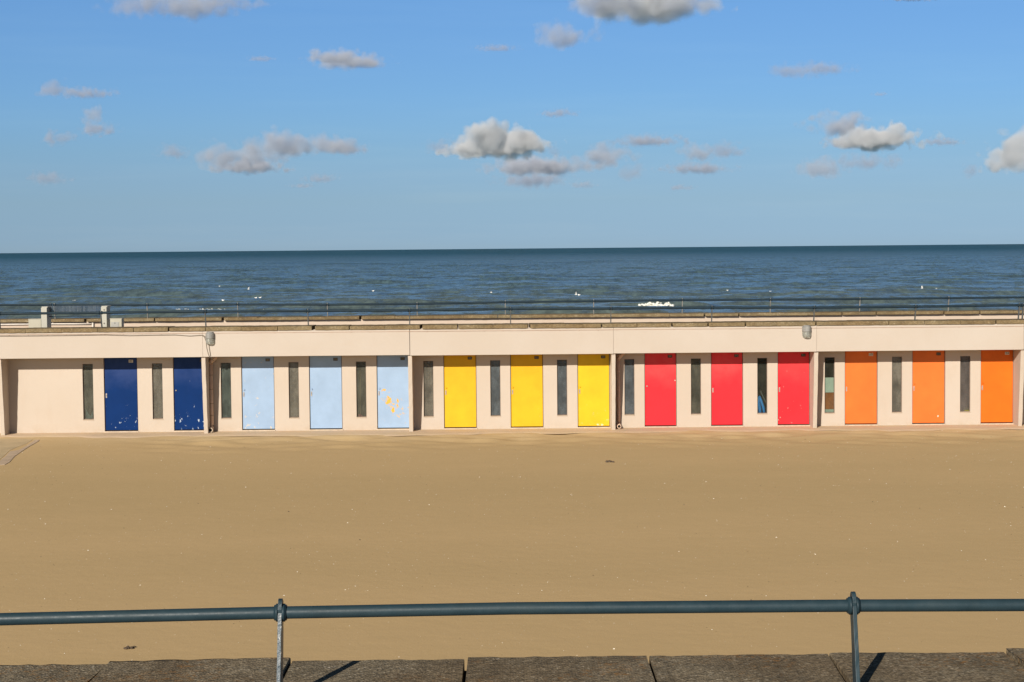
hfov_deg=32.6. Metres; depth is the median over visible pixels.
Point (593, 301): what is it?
railing
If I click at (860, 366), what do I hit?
door
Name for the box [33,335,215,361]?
power cable
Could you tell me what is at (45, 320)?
bench
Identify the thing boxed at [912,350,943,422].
door
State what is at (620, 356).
drainpipe
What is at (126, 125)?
sky
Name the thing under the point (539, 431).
pavement
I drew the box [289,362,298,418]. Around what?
window
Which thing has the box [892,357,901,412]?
window
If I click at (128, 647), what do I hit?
seaweed clump
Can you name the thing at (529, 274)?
sea
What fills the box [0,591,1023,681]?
railing
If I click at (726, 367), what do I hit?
door
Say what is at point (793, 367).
door
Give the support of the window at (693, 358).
in the beach hut terrace
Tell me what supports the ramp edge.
on the sand
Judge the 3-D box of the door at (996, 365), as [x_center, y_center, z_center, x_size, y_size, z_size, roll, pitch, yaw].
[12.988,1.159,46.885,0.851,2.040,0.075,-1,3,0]
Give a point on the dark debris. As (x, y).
(468, 515)
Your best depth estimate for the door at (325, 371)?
46.88 m
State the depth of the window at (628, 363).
46.88 m
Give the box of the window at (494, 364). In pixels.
[490,360,500,416]
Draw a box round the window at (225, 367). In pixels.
[221,363,231,418]
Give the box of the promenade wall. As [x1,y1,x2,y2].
[0,648,1023,681]
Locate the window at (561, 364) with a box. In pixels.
[557,360,566,415]
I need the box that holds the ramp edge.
[0,440,38,464]
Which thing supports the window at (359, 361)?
in the beach hut terrace
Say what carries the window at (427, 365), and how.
in the beach hut terrace
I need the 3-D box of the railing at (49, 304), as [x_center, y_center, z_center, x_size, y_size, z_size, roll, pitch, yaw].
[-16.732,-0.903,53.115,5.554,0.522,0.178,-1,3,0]
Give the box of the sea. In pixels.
[0,244,1023,318]
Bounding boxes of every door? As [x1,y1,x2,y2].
[104,358,137,429]
[174,357,203,429]
[242,356,274,428]
[310,356,341,427]
[377,355,408,427]
[444,355,475,426]
[511,354,542,426]
[578,354,608,425]
[645,353,675,424]
[711,352,741,424]
[778,352,808,423]
[845,351,876,423]
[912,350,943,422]
[981,350,1012,421]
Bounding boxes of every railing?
[0,303,51,318]
[0,303,1021,327]
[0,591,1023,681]
[52,296,1023,318]
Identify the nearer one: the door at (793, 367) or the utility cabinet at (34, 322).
the door at (793, 367)
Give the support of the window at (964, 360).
in the beach hut terrace
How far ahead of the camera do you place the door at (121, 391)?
46.88 m
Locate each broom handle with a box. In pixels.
[360,370,360,413]
[691,378,691,408]
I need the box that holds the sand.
[0,422,1023,670]
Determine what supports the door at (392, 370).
in the beach hut terrace
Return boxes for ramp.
[0,438,32,458]
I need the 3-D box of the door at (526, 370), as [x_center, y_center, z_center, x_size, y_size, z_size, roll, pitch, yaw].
[0.398,1.272,46.885,0.842,2.040,0.075,-1,3,0]
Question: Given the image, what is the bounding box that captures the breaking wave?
[638,302,674,305]
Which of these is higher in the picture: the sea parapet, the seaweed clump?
the sea parapet
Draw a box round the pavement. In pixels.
[0,424,1023,437]
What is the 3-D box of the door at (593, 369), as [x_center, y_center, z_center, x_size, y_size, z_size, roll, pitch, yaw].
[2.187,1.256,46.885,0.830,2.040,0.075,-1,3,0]
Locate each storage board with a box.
[825,377,833,391]
[825,393,833,408]
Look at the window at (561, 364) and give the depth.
46.89 m
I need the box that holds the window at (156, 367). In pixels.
[152,363,162,419]
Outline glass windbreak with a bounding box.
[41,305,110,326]
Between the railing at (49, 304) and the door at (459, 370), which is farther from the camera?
the railing at (49, 304)
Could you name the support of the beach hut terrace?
on the sand
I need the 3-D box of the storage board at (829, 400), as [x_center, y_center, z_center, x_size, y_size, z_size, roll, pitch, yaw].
[8.505,1.607,46.950,0.388,0.444,0.020,-1,3,0]
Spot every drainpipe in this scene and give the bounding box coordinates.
[209,357,216,432]
[616,353,624,427]
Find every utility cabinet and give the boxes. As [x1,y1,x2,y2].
[28,318,40,327]
[110,318,123,326]
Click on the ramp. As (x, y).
(7, 445)
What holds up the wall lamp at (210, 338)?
attached to the beach hut terrace
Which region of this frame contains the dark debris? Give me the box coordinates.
[8,435,1022,647]
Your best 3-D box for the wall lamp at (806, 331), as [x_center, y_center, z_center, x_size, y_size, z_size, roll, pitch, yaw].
[7.745,-0.245,45.941,0.243,0.336,0.161,-1,3,0]
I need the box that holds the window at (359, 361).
[356,361,366,417]
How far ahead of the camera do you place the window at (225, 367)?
46.89 m
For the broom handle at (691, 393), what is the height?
0.814 m
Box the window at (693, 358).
[691,358,700,414]
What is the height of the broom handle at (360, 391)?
1.416 m
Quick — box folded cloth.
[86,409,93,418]
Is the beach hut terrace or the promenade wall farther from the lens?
the beach hut terrace
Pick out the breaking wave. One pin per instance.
(656, 304)
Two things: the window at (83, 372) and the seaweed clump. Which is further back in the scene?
the window at (83, 372)
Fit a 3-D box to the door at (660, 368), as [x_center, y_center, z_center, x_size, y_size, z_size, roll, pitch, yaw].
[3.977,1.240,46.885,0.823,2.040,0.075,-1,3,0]
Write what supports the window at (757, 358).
in the beach hut terrace
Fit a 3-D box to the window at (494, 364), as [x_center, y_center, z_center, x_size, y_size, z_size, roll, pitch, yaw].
[-0.444,1.270,46.864,0.277,1.513,0.087,-1,3,0]
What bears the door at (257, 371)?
in the beach hut terrace
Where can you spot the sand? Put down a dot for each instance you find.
(656, 516)
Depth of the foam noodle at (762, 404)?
46.99 m
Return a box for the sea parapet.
[0,310,1023,329]
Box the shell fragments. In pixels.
[9,435,1010,653]
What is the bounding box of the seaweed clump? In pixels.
[123,646,135,649]
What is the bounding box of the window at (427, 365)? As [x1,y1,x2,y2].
[423,361,433,416]
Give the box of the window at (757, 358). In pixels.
[757,358,766,413]
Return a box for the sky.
[0,0,1023,252]
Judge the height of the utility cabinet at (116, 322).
0.619 m
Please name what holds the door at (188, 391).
in the beach hut terrace
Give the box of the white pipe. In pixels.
[1,323,93,326]
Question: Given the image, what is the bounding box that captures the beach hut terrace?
[0,319,1023,434]
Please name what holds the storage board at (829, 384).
on the storage board at (829, 400)
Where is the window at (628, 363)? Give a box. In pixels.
[624,359,634,415]
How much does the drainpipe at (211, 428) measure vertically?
2.173 m
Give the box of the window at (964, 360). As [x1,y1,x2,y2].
[960,356,969,412]
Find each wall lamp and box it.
[205,332,214,344]
[802,325,810,337]
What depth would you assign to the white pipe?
53.02 m
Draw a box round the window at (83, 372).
[83,372,93,419]
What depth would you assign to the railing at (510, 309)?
46.24 m

